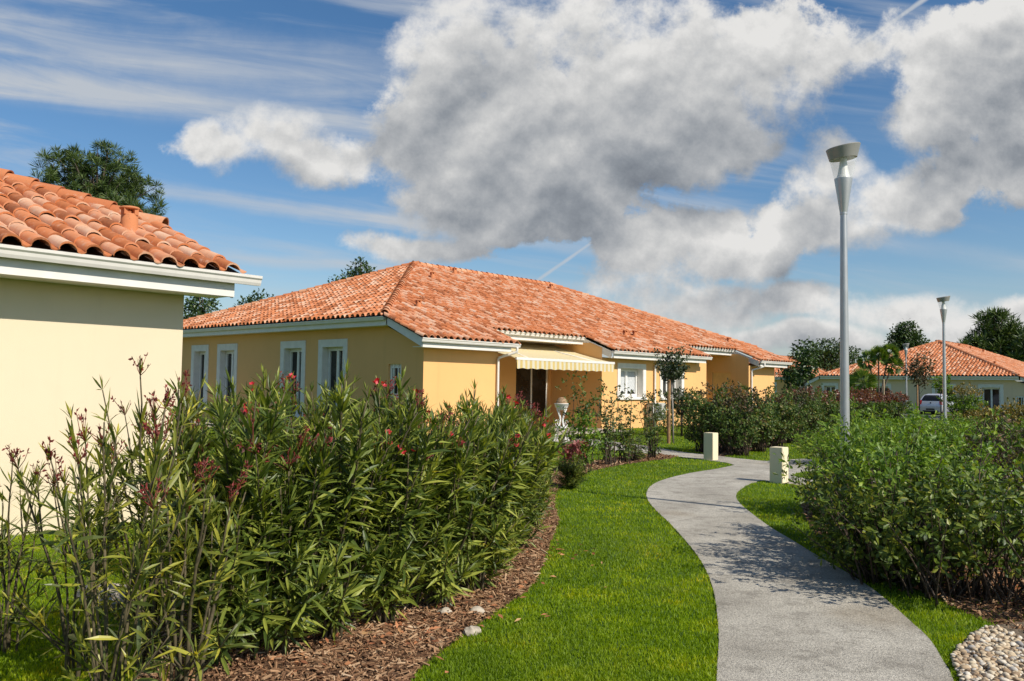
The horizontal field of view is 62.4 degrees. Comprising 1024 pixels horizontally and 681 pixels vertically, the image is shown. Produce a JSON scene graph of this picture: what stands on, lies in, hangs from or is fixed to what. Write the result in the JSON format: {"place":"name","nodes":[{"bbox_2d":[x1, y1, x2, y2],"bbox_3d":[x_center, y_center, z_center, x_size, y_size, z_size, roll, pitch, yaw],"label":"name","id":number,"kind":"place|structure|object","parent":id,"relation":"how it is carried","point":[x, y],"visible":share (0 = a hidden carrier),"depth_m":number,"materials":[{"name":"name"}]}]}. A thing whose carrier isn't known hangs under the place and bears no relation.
{"place":"outdoors","nodes":[
{"label":"outdoors","id":0,"kind":"place"},
{"bbox_2d":[0,402,1023,680],"bbox_3d":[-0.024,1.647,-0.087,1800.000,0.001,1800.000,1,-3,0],"label":"ground","id":1,"kind":"structure","parent":0,"point":[644,514],"depth_m":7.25,"materials":[{"name":"green plant"}]},
{"bbox_2d":[0,444,68,653],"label":"oleander shrub","id":2,"kind":"object","parent":1,"relation":"on","point":[15,565],"visible":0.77,"depth_m":5.09,"materials":[{"name":"green plant"}]},
{"bbox_2d":[0,413,152,678],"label":"oleander shrub","id":3,"kind":"object","parent":1,"relation":"on","point":[37,620],"visible":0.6,"depth_m":4.65,"materials":[{"name":"green plant"}]},
{"bbox_2d":[27,139,171,215],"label":"pine tree","id":4,"kind":"object","parent":1,"relation":"on","point":[115,187],"visible":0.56,"depth_m":44.90,"materials":[{"name":"green plant"}]},
{"bbox_2d":[76,583,133,609],"bbox_3d":[-2.941,1.866,6.131,0.447,0.202,0.346,1,-3,-7],"label":"stone","id":5,"kind":"object","parent":1,"relation":"on","point":[113,604],"visible":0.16,"depth_m":6.03,"materials":[{"name":"grey stone"}]},
{"bbox_2d":[31,384,215,680],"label":"oleander shrub","id":6,"kind":"object","parent":1,"relation":"on","point":[98,661],"visible":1,"depth_m":3.95,"materials":[{"name":"green plant"}]},
{"bbox_2d":[0,168,262,535],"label":"bungalow","id":7,"kind":"object","parent":1,"relation":"on","point":[91,287],"visible":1,"depth_m":9.43,"materials":[{"name":"paint"}]},
{"bbox_2d":[183,296,222,318],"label":"oak tree","id":8,"kind":"object","parent":1,"relation":"on","point":[197,308],"visible":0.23,"depth_m":57.86,"materials":[{"name":"green plant"}]},
{"bbox_2d":[226,288,273,308],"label":"oak tree","id":9,"kind":"object","parent":1,"relation":"on","point":[250,299],"visible":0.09,"depth_m":61.94,"materials":[{"name":"green plant"}]},
{"bbox_2d":[132,472,563,680],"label":"mulch bed","id":10,"kind":"object","parent":1,"relation":"on","point":[394,673],"visible":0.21,"depth_m":5.18,"materials":[{"name":"brown wood"}]},
{"bbox_2d":[70,352,208,668],"bbox_3d":[-2.098,0.990,4.827,0.681,1.839,0.779,1,-3,-5],"label":"oleander shrub","id":11,"kind":"object","parent":10,"relation":"on","point":[186,403],"visible":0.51,"depth_m":4.73,"materials":[{"name":"green plant"}]},
{"bbox_2d":[108,416,261,680],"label":"oleander shrub","id":12,"kind":"object","parent":10,"relation":"on","point":[197,659],"visible":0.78,"depth_m":4.30,"materials":[{"name":"green plant"}]},
{"bbox_2d":[96,368,299,674],"bbox_3d":[-1.798,1.029,4.960,1.079,1.788,1.216,3,-4,-40],"label":"oleander shrub","id":13,"kind":"object","parent":10,"relation":"on","point":[269,421],"visible":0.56,"depth_m":4.81,"materials":[{"name":"green plant"}]},
{"bbox_2d":[131,377,277,554],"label":"oleander shrub","id":14,"kind":"object","parent":10,"relation":"on","point":[203,437],"visible":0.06,"depth_m":6.70,"materials":[{"name":"green plant"}]},
{"bbox_2d":[201,364,329,561],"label":"oleander shrub","id":15,"kind":"object","parent":10,"relation":"on","point":[289,376],"visible":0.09,"depth_m":7.03,"materials":[{"name":"green plant"}]},
{"bbox_2d":[198,367,356,657],"bbox_3d":[-1.480,1.050,5.149,1.156,1.775,1.148,-1,-4,31],"label":"oleander shrub","id":16,"kind":"object","parent":10,"relation":"on","point":[283,511],"visible":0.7,"depth_m":5.03,"materials":[{"name":"green plant"}]},
{"bbox_2d":[294,374,380,547],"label":"oleander shrub","id":17,"kind":"object","parent":10,"relation":"on","point":[324,400],"visible":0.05,"depth_m":7.47,"materials":[{"name":"green plant"}]},
{"bbox_2d":[267,360,429,643],"bbox_3d":[-1.138,1.038,5.529,1.166,1.846,1.209,0,-3,12],"label":"oleander shrub","id":18,"kind":"object","parent":10,"relation":"on","point":[350,590],"visible":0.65,"depth_m":5.36,"materials":[{"name":"green plant"}]},
{"bbox_2d":[282,367,478,623],"bbox_3d":[-0.866,1.077,5.879,1.341,1.814,1.090,1,-3,-7],"label":"oleander shrub","id":19,"kind":"object","parent":10,"relation":"on","point":[396,568],"visible":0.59,"depth_m":5.70,"materials":[{"name":"green plant"}]},
{"bbox_2d":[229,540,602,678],"bbox_3d":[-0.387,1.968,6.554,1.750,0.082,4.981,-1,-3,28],"label":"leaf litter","id":20,"kind":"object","parent":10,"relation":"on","point":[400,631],"visible":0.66,"depth_m":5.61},
{"bbox_2d":[389,387,486,467],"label":"oleander shrub","id":21,"kind":"object","parent":10,"relation":"on","point":[455,417],"visible":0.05,"depth_m":8.79,"materials":[{"name":"green plant"}]},
{"bbox_2d":[380,385,507,607],"bbox_3d":[-0.617,1.171,6.314,1.148,1.677,1.156,2,-3,-26],"label":"oleander shrub","id":22,"kind":"object","parent":10,"relation":"on","point":[440,577],"visible":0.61,"depth_m":6.15,"materials":[{"name":"green plant"}]},
{"bbox_2d":[403,378,543,592],"bbox_3d":[-0.252,1.172,6.798,1.209,1.736,1.166,4,-4,-44],"label":"oleander shrub","id":23,"kind":"object","parent":10,"relation":"on","point":[496,544],"visible":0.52,"depth_m":6.64,"materials":[{"name":"green plant"}]},
{"bbox_2d":[446,385,582,570],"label":"oleander shrub","id":24,"kind":"object","parent":10,"relation":"on","point":[540,437],"visible":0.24,"depth_m":7.49,"materials":[{"name":"green plant"}]},
{"bbox_2d":[488,399,558,548],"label":"oleander shrub","id":25,"kind":"object","parent":10,"relation":"on","point":[537,503],"visible":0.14,"depth_m":8.50,"materials":[{"name":"green plant"}]},
{"bbox_2d":[510,405,564,519],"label":"oleander shrub","id":26,"kind":"object","parent":10,"relation":"on","point":[547,494],"visible":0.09,"depth_m":9.79,"materials":[{"name":"green plant"}]},
{"bbox_2d":[328,256,376,282],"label":"oak tree","id":27,"kind":"object","parent":1,"relation":"on","point":[356,271],"visible":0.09,"depth_m":71.90,"materials":[{"name":"green plant"}]},
{"bbox_2d":[181,261,792,435],"bbox_3d":[-1.329,0.391,41.082,19.847,7.431,25.421,-2,-4,43],"label":"bungalow","id":28,"kind":"object","parent":1,"relation":"on","point":[440,333],"visible":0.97,"depth_m":32.77,"materials":[{"name":"ceramic"}]},
{"bbox_2d":[190,345,208,412],"bbox_3d":[-12.947,1.589,35.371,1.460,2.791,0.326,-2,-4,43],"label":"window","id":29,"kind":"structure","parent":28,"relation":"in","point":[204,356],"depth_m":35.60,"materials":[{"name":"white glass"}]},
{"bbox_2d":[216,343,237,402],"bbox_3d":[-11.299,1.534,33.867,1.570,2.791,0.326,-2,-4,43],"label":"window","id":30,"kind":"structure","parent":28,"relation":"in","point":[231,356],"depth_m":34.12,"materials":[{"name":"white glass"}]},
{"bbox_2d":[279,340,305,418],"bbox_3d":[-7.859,1.417,30.707,1.610,2.791,0.326,-2,-4,43],"label":"window","id":31,"kind":"structure","parent":28,"relation":"in","point":[297,357],"depth_m":30.78,"materials":[{"name":"white glass"}]},
{"bbox_2d":[317,339,347,419],"bbox_3d":[-6.068,1.357,29.065,1.670,2.791,0.326,-2,-4,43],"label":"window","id":32,"kind":"structure","parent":28,"relation":"in","point":[337,355],"depth_m":29.34,"materials":[{"name":"white glass"}]},
{"bbox_2d":[390,364,400,397],"bbox_3d":[-3.649,1.282,26.802,0.640,1.070,0.095,-2,-4,43],"label":"window","id":33,"kind":"structure","parent":28,"relation":"in","point":[394,368],"depth_m":26.86,"materials":[{"name":"white glass"}]},
{"bbox_2d":[516,360,547,424],"bbox_3d":[0.735,2.117,33.475,0.060,2.600,1.980,-2,-4,43],"label":"sliding door","id":34,"kind":"structure","parent":28,"relation":"in","point":[532,383],"depth_m":33.59,"materials":[{"name":"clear glass"}]},
{"bbox_2d":[617,363,646,399],"bbox_3d":[4.713,1.652,34.087,0.410,1.450,2.050,-2,-4,43],"label":"window","id":35,"kind":"structure","parent":28,"relation":"in","point":[628,377],"depth_m":34.23,"materials":[{"name":"white glass"}]},
{"bbox_2d":[713,372,730,411],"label":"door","id":36,"kind":"structure","parent":28,"relation":"in","point":[718,377],"depth_m":42.45,"materials":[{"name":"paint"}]},
{"bbox_2d":[553,452,596,488],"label":"oleander shrub","id":37,"kind":"object","parent":1,"relation":"on","point":[573,479],"visible":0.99,"depth_m":13.55,"materials":[{"name":"green plant"}]},
{"bbox_2d":[551,455,674,475],"bbox_3d":[2.047,2.635,18.033,1.258,0.001,6.264,-1,-3,29],"label":"mulch strip","id":38,"kind":"object","parent":1,"relation":"on","point":[627,463],"visible":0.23,"depth_m":18.51,"materials":[{"name":"brown wood"}]},
{"bbox_2d":[557,438,588,468],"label":"red leaf plant","id":39,"kind":"object","parent":38,"relation":"on","point":[573,447],"visible":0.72,"depth_m":16.04,"materials":[{"name":"plant"}]},
{"bbox_2d":[555,371,605,471],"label":"young shrub","id":40,"kind":"object","parent":38,"relation":"on","point":[585,415],"visible":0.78,"depth_m":16.33,"materials":[{"name":"green plant"}]},
{"bbox_2d":[592,377,624,465],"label":"young shrub","id":41,"kind":"object","parent":38,"relation":"on","point":[607,451],"visible":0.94,"depth_m":17.72,"materials":[{"name":"green plant"}]},
{"bbox_2d":[553,453,677,473],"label":"wood chips","id":42,"kind":"object","parent":38,"relation":"on","point":[643,459],"visible":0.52,"depth_m":18.60,"materials":[{"name":"brown wood"}]},
{"bbox_2d":[611,384,639,462],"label":"young shrub","id":43,"kind":"object","parent":38,"relation":"on","point":[626,445],"visible":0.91,"depth_m":18.41,"materials":[{"name":"green plant"}]},
{"bbox_2d":[628,430,651,460],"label":"young shrub","id":44,"kind":"object","parent":38,"relation":"on","point":[636,455],"visible":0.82,"depth_m":18.88,"materials":[{"name":"green plant"}]},
{"bbox_2d":[637,389,668,457],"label":"young shrub","id":45,"kind":"object","parent":38,"relation":"on","point":[652,448],"visible":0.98,"depth_m":19.63,"materials":[{"name":"green plant"}]},
{"bbox_2d":[646,404,684,432],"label":"bush","id":46,"kind":"object","parent":1,"relation":"on","point":[664,424],"depth_m":30.79,"materials":[{"name":"green plant"}]},
{"bbox_2d":[667,379,672,443],"bbox_3d":[4.700,2.122,25.104,0.364,1.960,0.164,3,-4,-34],"label":"tree stake","id":47,"kind":"object","parent":1,"relation":"on","point":[669,410],"visible":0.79,"depth_m":25.00,"materials":[{"name":"brown wood"}]},
{"bbox_2d":[653,346,692,442],"bbox_3d":[4.805,1.639,25.267,1.117,2.946,1.141,-1,-3,29],"label":"ball headed tree","id":48,"kind":"object","parent":1,"relation":"on","point":[670,370],"visible":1,"depth_m":25.19,"materials":[{"name":"green plant"}]},
{"bbox_2d":[657,386,703,435],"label":"shrub","id":49,"kind":"object","parent":1,"relation":"on","point":[677,395],"visible":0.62,"depth_m":28.84,"materials":[{"name":"green plant"}]},
{"bbox_2d":[696,378,756,415],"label":"bush","id":50,"kind":"object","parent":1,"relation":"on","point":[712,390],"visible":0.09,"depth_m":28.53,"materials":[{"name":"green plant"}]},
{"bbox_2d":[705,382,771,455],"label":"hedge shrub","id":51,"kind":"object","parent":1,"relation":"on","point":[741,437],"visible":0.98,"depth_m":20.82,"materials":[{"name":"green plant"}]},
{"bbox_2d":[732,383,783,451],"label":"hedge shrub","id":52,"kind":"object","parent":1,"relation":"on","point":[760,443],"visible":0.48,"depth_m":22.11,"materials":[{"name":"green plant"}]},
{"bbox_2d":[695,429,832,456],"bbox_3d":[9.527,3.359,29.594,1.950,0.001,20.540,-1,-4,31],"label":"mulch strip","id":53,"kind":"object","parent":1,"relation":"on","point":[724,455],"visible":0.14,"depth_m":22.52,"materials":[{"name":"brown wood"}]},
{"bbox_2d":[678,389,723,451],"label":"hedge shrub","id":54,"kind":"object","parent":53,"relation":"on","point":[693,435],"visible":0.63,"depth_m":21.92,"materials":[{"name":"green plant"}]},
{"bbox_2d":[695,382,752,452],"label":"hedge shrub","id":55,"kind":"object","parent":53,"relation":"on","point":[721,447],"visible":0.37,"depth_m":21.66,"materials":[{"name":"green plant"}]},
{"bbox_2d":[749,380,801,447],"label":"hedge shrub","id":56,"kind":"object","parent":1,"relation":"on","point":[786,416],"visible":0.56,"depth_m":23.69,"materials":[{"name":"green plant"}]},
{"bbox_2d":[753,355,825,401],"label":"bungalow","id":57,"kind":"object","parent":1,"relation":"on","point":[778,384],"visible":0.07,"depth_m":110.58,"materials":[{"name":"paint"}]},
{"bbox_2d":[770,382,817,443],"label":"hedge shrub","id":58,"kind":"object","parent":1,"relation":"on","point":[803,422],"visible":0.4,"depth_m":25.79,"materials":[{"name":"green plant"}]},
{"bbox_2d":[774,358,814,393],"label":"oak tree","id":59,"kind":"object","parent":1,"relation":"on","point":[788,375],"visible":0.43,"depth_m":94.47,"materials":[{"name":"green plant"}]},
{"bbox_2d":[791,338,822,387],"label":"young tree","id":60,"kind":"object","parent":1,"relation":"on","point":[804,355],"visible":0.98,"depth_m":67.75,"materials":[{"name":"green plant"}]},
{"bbox_2d":[786,384,828,439],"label":"hedge shrub","id":61,"kind":"object","parent":1,"relation":"on","point":[817,418],"visible":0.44,"depth_m":27.80,"materials":[{"name":"green plant"}]},
{"bbox_2d":[804,383,839,435],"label":"hedge shrub","id":62,"kind":"object","parent":1,"relation":"on","point":[827,408],"visible":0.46,"depth_m":29.90,"materials":[{"name":"green plant"}]},
{"bbox_2d":[788,337,863,371],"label":"oak tree","id":63,"kind":"object","parent":1,"relation":"on","point":[828,357],"visible":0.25,"depth_m":124.24,"materials":[{"name":"green plant"}]},
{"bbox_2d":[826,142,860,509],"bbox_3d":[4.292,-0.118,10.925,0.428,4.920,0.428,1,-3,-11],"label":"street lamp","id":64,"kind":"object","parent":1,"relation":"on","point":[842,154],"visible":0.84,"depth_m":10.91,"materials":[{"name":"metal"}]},
{"bbox_2d":[836,387,872,421],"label":"hedge shrub","id":65,"kind":"object","parent":1,"relation":"on","point":[862,398],"visible":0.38,"depth_m":43.95,"materials":[{"name":"green plant"}]},
{"bbox_2d":[849,368,880,393],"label":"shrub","id":66,"kind":"object","parent":1,"relation":"on","point":[860,373],"visible":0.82,"depth_m":53.73,"materials":[{"name":"green plant"}]},
{"bbox_2d":[849,388,893,420],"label":"hedge shrub","id":67,"kind":"object","parent":1,"relation":"on","point":[881,404],"visible":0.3,"depth_m":45.62,"materials":[{"name":"green plant"}]},
{"bbox_2d":[859,387,897,419],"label":"hedge shrub","id":68,"kind":"object","parent":1,"relation":"on","point":[893,403],"visible":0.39,"depth_m":47.38,"materials":[{"name":"green plant"}]},
{"bbox_2d":[856,342,904,392],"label":"palm tree","id":69,"kind":"object","parent":1,"relation":"on","point":[875,354],"visible":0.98,"depth_m":57.87,"materials":[{"name":"green plant"}]},
{"bbox_2d":[877,388,912,418],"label":"hedge shrub","id":70,"kind":"object","parent":1,"relation":"on","point":[901,404],"visible":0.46,"depth_m":48.81,"materials":[{"name":"green plant"}]},
{"bbox_2d":[884,320,929,350],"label":"oak tree","id":71,"kind":"object","parent":1,"relation":"on","point":[903,333],"visible":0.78,"depth_m":111.57,"materials":[{"name":"green plant"}]},
{"bbox_2d":[800,497,1023,630],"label":"mulch bed","id":72,"kind":"object","parent":1,"relation":"on","point":[996,616],"visible":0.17,"depth_m":6.53,"materials":[{"name":"brown wood"}]},
{"bbox_2d":[791,427,851,460],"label":"hedge shrub","id":73,"kind":"object","parent":72,"relation":"on","point":[813,438],"visible":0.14,"depth_m":18.71,"materials":[{"name":"green plant"}]},
{"bbox_2d":[790,419,916,537],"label":"hedge shrub","id":74,"kind":"object","parent":72,"relation":"on","point":[848,455],"visible":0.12,"depth_m":9.28,"materials":[{"name":"green plant"}]},
{"bbox_2d":[791,396,944,479],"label":"hedge shrub","id":75,"kind":"object","parent":72,"relation":"on","point":[858,427],"visible":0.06,"depth_m":10.89,"materials":[{"name":"green plant"}]},
{"bbox_2d":[791,403,954,558],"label":"hedge shrub","id":76,"kind":"object","parent":72,"relation":"on","point":[830,468],"visible":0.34,"depth_m":8.10,"materials":[{"name":"green plant"}]},
{"bbox_2d":[773,403,1008,593],"bbox_3d":[3.294,1.343,7.383,1.696,1.610,1.722,1,-3,-11],"label":"hedge shrub","id":77,"kind":"object","parent":72,"relation":"on","point":[871,562],"visible":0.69,"depth_m":7.14,"materials":[{"name":"green plant"}]},
{"bbox_2d":[820,413,993,497],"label":"hedge shrub","id":78,"kind":"object","parent":72,"relation":"on","point":[873,427],"visible":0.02,"depth_m":10.18,"materials":[{"name":"green plant"}]},
{"bbox_2d":[813,427,1023,606],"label":"hedge shrub","id":79,"kind":"object","parent":72,"relation":"on","point":[936,569],"visible":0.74,"depth_m":6.67,"materials":[{"name":"green plant"}]},
{"bbox_2d":[848,413,1023,514],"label":"hedge shrub","id":80,"kind":"object","parent":72,"relation":"on","point":[966,442],"visible":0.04,"depth_m":9.48,"materials":[{"name":"green plant"}]},
{"bbox_2d":[854,407,1022,562],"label":"hedge shrub","id":81,"kind":"object","parent":72,"relation":"on","point":[936,440],"visible":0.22,"depth_m":8.09,"materials":[{"name":"green plant"}]},
{"bbox_2d":[883,435,1023,611],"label":"hedge shrub","id":82,"kind":"object","parent":72,"relation":"on","point":[966,539],"visible":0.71,"depth_m":6.56,"materials":[{"name":"green plant"}]},
{"bbox_2d":[898,566,1023,608],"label":"leaf litter","id":83,"kind":"object","parent":72,"relation":"on","point":[981,596],"visible":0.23,"depth_m":6.92,"materials":[{"name":"brown plant"}]},
{"bbox_2d":[921,438,1023,604],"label":"hedge shrub","id":84,"kind":"object","parent":72,"relation":"on","point":[987,494],"visible":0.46,"depth_m":6.67,"materials":[{"name":"green plant"}]},
{"bbox_2d":[805,340,1023,412],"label":"bungalow","id":85,"kind":"object","parent":1,"relation":"on","point":[986,372],"visible":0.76,"depth_m":70.16,"materials":[{"name":"tile"}]},
{"bbox_2d":[978,384,1003,411],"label":"window","id":86,"kind":"structure","parent":85,"relation":"in","point":[995,396],"depth_m":66.45,"materials":[{"name":"white glass"}]},
{"bbox_2d":[899,349,936,413],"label":"young tree","id":87,"kind":"object","parent":1,"relation":"on","point":[918,373],"visible":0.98,"depth_m":52.89,"materials":[{"name":"green plant"}]},
{"bbox_2d":[899,413,954,419],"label":"car park","id":88,"kind":"structure","parent":1,"relation":"on","point":[929,415],"depth_m":59.19,"materials":[{"name":"grey asphalt"}]},
{"bbox_2d":[920,394,953,414],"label":"parked car","id":89,"kind":"object","parent":88,"relation":"on","point":[930,403],"visible":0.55,"depth_m":59.48,"materials":[{"name":"silver metal"}]},
{"bbox_2d":[901,414,977,459],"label":"hedge shrub","id":90,"kind":"object","parent":1,"relation":"on","point":[952,427],"visible":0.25,"depth_m":20.39,"materials":[{"name":"green plant"}]},
{"bbox_2d":[936,296,949,422],"bbox_3d":[14.463,0.950,28.301,0.428,4.930,0.428,1,-3,-11],"label":"street lamp","id":91,"kind":"object","parent":1,"relation":"on","point":[943,311],"visible":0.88,"depth_m":28.29,"materials":[{"name":"metal"}]},
{"bbox_2d":[930,373,955,416],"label":"young tree","id":92,"kind":"object","parent":1,"relation":"on","point":[939,385],"visible":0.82,"depth_m":51.91,"materials":[{"name":"green plant"}]},
{"bbox_2d":[936,381,988,417],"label":"bush","id":93,"kind":"object","parent":1,"relation":"on","point":[958,405],"visible":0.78,"depth_m":51.57,"materials":[{"name":"green plant"}]},
{"bbox_2d":[946,416,1009,456],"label":"hedge shrub","id":94,"kind":"object","parent":1,"relation":"on","point":[968,423],"visible":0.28,"depth_m":21.57,"materials":[{"name":"green plant"}]},
{"bbox_2d":[956,411,1023,499],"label":"bush","id":95,"kind":"object","parent":1,"relation":"on","point":[1008,459],"visible":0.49,"depth_m":13.17,"materials":[{"name":"green plant"}]},
{"bbox_2d":[957,306,1023,388],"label":"pine tree","id":96,"kind":"object","parent":1,"relation":"on","point":[992,335],"visible":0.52,"depth_m":99.38,"materials":[{"name":"green plant"}]},
{"bbox_2d":[982,413,1023,454],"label":"hedge shrub","id":97,"kind":"object","parent":1,"relation":"on","point":[1016,423],"visible":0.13,"depth_m":22.19,"materials":[{"name":"green plant"}]},
{"bbox_2d":[988,397,1023,432],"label":"bush","id":98,"kind":"object","parent":1,"relation":"on","point":[1007,412],"visible":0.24,"depth_m":28.07,"materials":[{"name":"green plant"}]},
{"bbox_2d":[1005,326,1023,361],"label":"pine tree","id":99,"kind":"object","parent":1,"relation":"on","point":[1018,353],"visible":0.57,"depth_m":95.98,"materials":[{"name":"green plant"}]},
{"bbox_2d":[0,0,1023,388],"label":"sky","id":100,"kind":"structure","parent":0,"point":[663,158],"materials":[{"name":"blue"}]},
{"bbox_2d":[553,437,1023,680],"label":"path","id":101,"kind":"structure","parent":0,"point":[792,623],"depth_m":6.51,"materials":[{"name":"concrete"}]},
{"bbox_2d":[704,432,717,459],"bbox_3d":[4.579,2.453,19.472,0.240,0.660,0.250,-2,-4,43],"label":"bollard","id":102,"kind":"object","parent":101,"relation":"on","point":[710,445],"visible":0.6,"depth_m":19.38,"materials":[{"name":"beige concrete"}]},
{"bbox_2d":[770,446,787,483],"bbox_3d":[4.722,2.215,14.955,0.240,0.660,0.250,-2,-4,42],"label":"bollard","id":103,"kind":"object","parent":101,"relation":"on","point":[776,466],"visible":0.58,"depth_m":14.87,"materials":[{"name":"beige concrete"}]},
{"bbox_2d":[950,625,1023,680],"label":"gravel","id":104,"kind":"structure","parent":0,"point":[992,649],"depth_m":5.17,"materials":[{"name":"beige gravel"}]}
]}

